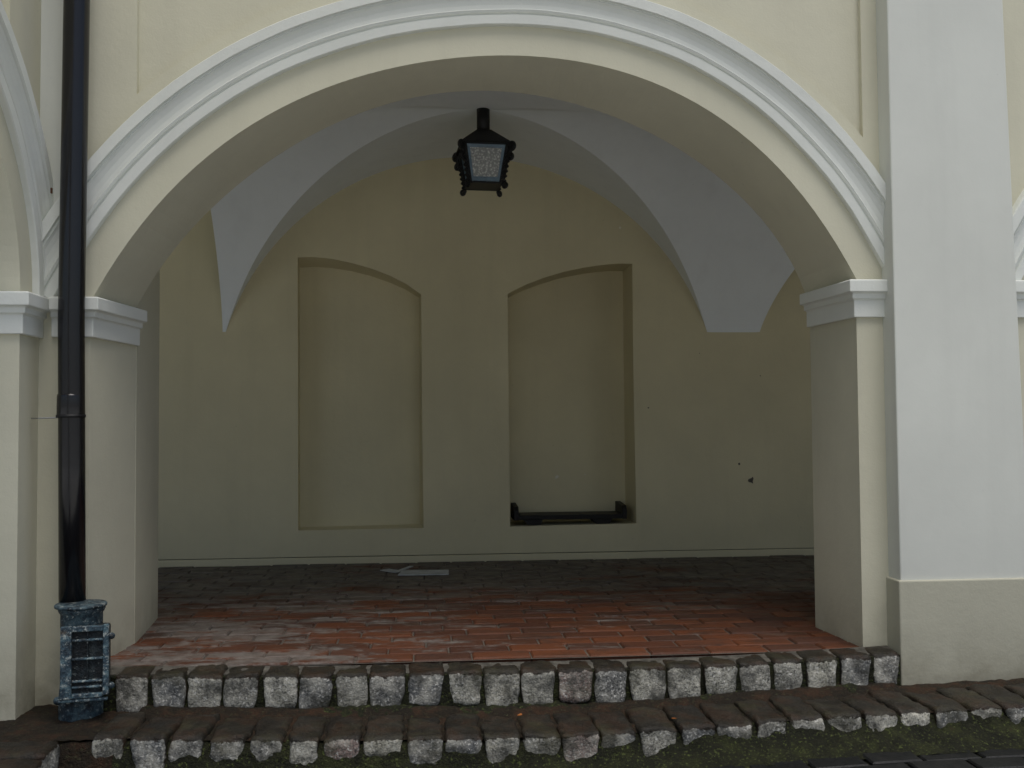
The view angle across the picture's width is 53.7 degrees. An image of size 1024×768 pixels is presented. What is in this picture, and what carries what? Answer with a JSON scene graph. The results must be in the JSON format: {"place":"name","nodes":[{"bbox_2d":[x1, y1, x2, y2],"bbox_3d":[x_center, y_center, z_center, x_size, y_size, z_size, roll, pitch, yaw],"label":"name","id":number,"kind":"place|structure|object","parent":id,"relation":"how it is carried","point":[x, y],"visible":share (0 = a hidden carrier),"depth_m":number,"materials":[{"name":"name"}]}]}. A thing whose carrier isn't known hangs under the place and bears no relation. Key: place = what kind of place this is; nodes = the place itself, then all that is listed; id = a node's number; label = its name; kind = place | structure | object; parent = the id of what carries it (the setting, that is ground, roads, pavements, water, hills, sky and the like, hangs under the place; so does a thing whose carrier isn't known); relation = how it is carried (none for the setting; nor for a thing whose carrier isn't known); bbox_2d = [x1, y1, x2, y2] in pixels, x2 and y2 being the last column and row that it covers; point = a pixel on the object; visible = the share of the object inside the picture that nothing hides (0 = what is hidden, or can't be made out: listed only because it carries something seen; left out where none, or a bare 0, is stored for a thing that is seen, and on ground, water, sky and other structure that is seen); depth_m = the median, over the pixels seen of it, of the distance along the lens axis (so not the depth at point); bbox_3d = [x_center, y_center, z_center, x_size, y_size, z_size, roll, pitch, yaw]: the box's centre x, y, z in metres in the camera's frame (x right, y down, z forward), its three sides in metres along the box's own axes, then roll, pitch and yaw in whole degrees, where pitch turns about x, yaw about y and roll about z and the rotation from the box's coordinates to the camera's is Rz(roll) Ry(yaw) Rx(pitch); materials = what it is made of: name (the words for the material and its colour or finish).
{"place":"outdoors","nodes":[
{"label":"outdoors","id":0,"kind":"place"},
{"bbox_2d":[111,555,858,665],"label":"gallery floor","id":1,"kind":"structure","parent":0,"point":[462,611],"depth_m":5.30,"materials":[{"name":"brick"}]},
{"bbox_2d":[380,566,448,575],"bbox_3d":[-0.657,1.255,6.802,0.460,0.006,0.423,0,-2,-5],"label":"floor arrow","id":2,"kind":"object","parent":1,"relation":"on","point":[403,571],"visible":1,"depth_m":6.73,"materials":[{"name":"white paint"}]},
{"bbox_2d":[158,158,813,567],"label":"back wall","id":3,"kind":"structure","parent":1,"relation":"on","point":[416,362],"depth_m":7.43,"materials":[{"name":"beige paint"}]},
{"bbox_2d":[211,91,793,331],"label":"vaulted ceiling","id":4,"kind":"structure","parent":3,"relation":"attached to","point":[710,233],"depth_m":6.92,"materials":[{"name":"white paint"}]},
{"bbox_2d":[452,108,515,196],"bbox_3d":[-0.177,-1.450,6.269,0.357,0.532,0.357,0,-2,-9],"label":"hanging lantern","id":5,"kind":"object","parent":4,"relation":"hanging from","point":[482,156],"visible":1,"depth_m":6.16,"materials":[{"name":"black metal"}]},
{"bbox_2d":[511,501,626,524],"bbox_3d":[0.418,0.959,7.528,0.835,0.147,0.277,0,-2,-5],"label":"bench","id":6,"kind":"object","parent":3,"relation":"on","point":[596,517],"visible":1,"depth_m":7.42,"materials":[{"name":"brown wood"}]},
{"bbox_2d":[35,0,1023,742],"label":"arcade wall","id":7,"kind":"structure","parent":1,"relation":"on","point":[863,160],"depth_m":4.40,"materials":[{"name":"beige paint"}]},
{"bbox_2d":[31,0,114,721],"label":"drainpipe","id":8,"kind":"object","parent":7,"relation":"attached to","point":[87,635],"visible":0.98,"depth_m":4.02,"materials":[{"name":"black metal"}]},
{"bbox_2d":[0,678,1023,742],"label":"stone paving","id":9,"kind":"object","parent":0,"point":[40,722],"visible":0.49,"depth_m":4.03,"materials":[{"name":"granite stone"}]},
{"bbox_2d":[80,645,900,741],"bbox_3d":[-0.034,1.280,4.207,3.367,0.275,0.183,0,-2,-5],"label":"stone step","id":10,"kind":"object","parent":9,"relation":"on","point":[456,684],"visible":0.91,"depth_m":4.14,"materials":[{"name":"stone"}]},
{"bbox_2d":[712,748,1023,767],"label":"street paving","id":11,"kind":"structure","parent":0,"point":[1008,758],"depth_m":3.68,"materials":[{"name":"grey stone"}]},
{"bbox_2d":[112,710,1023,767],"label":"moss","id":12,"kind":"object","parent":11,"relation":"on","point":[792,742],"visible":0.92,"depth_m":3.78,"materials":[{"name":"green plant"}]},
{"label":"courtyard","id":13,"kind":"structure","parent":0,"visible":0},
{"bbox_2d":[0,0,53,720],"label":"side wing wall","id":14,"kind":"structure","parent":13,"relation":"on","point":[26,190],"depth_m":3.95,"materials":[{"name":"beige paint"}]},
{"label":"street","id":15,"kind":"structure","parent":0,"visible":0},
{"bbox_2d":[0,738,59,767],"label":"stone step","id":16,"kind":"object","parent":15,"relation":"on","point":[39,753],"visible":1,"depth_m":3.50,"materials":[{"name":"stone"}]},
{"bbox_2d":[59,740,112,767],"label":"dirt bed","id":17,"kind":"object","parent":15,"relation":"on","point":[75,754],"visible":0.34,"depth_m":3.64,"materials":[{"name":"brown soil"}]},
{"bbox_2d":[91,683,1023,767],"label":"stone step","id":18,"kind":"object","parent":15,"relation":"on","point":[576,736],"visible":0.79,"depth_m":3.85,"materials":[{"name":"stone"}]},
{"bbox_2d":[145,683,857,717],"bbox_3d":[0.110,1.311,4.080,3.120,0.105,0.145,0,-2,-5],"label":"moss","id":19,"kind":"object","parent":18,"relation":"on","point":[850,687],"visible":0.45,"depth_m":4.10,"materials":[{"name":"green plant"}]}
]}

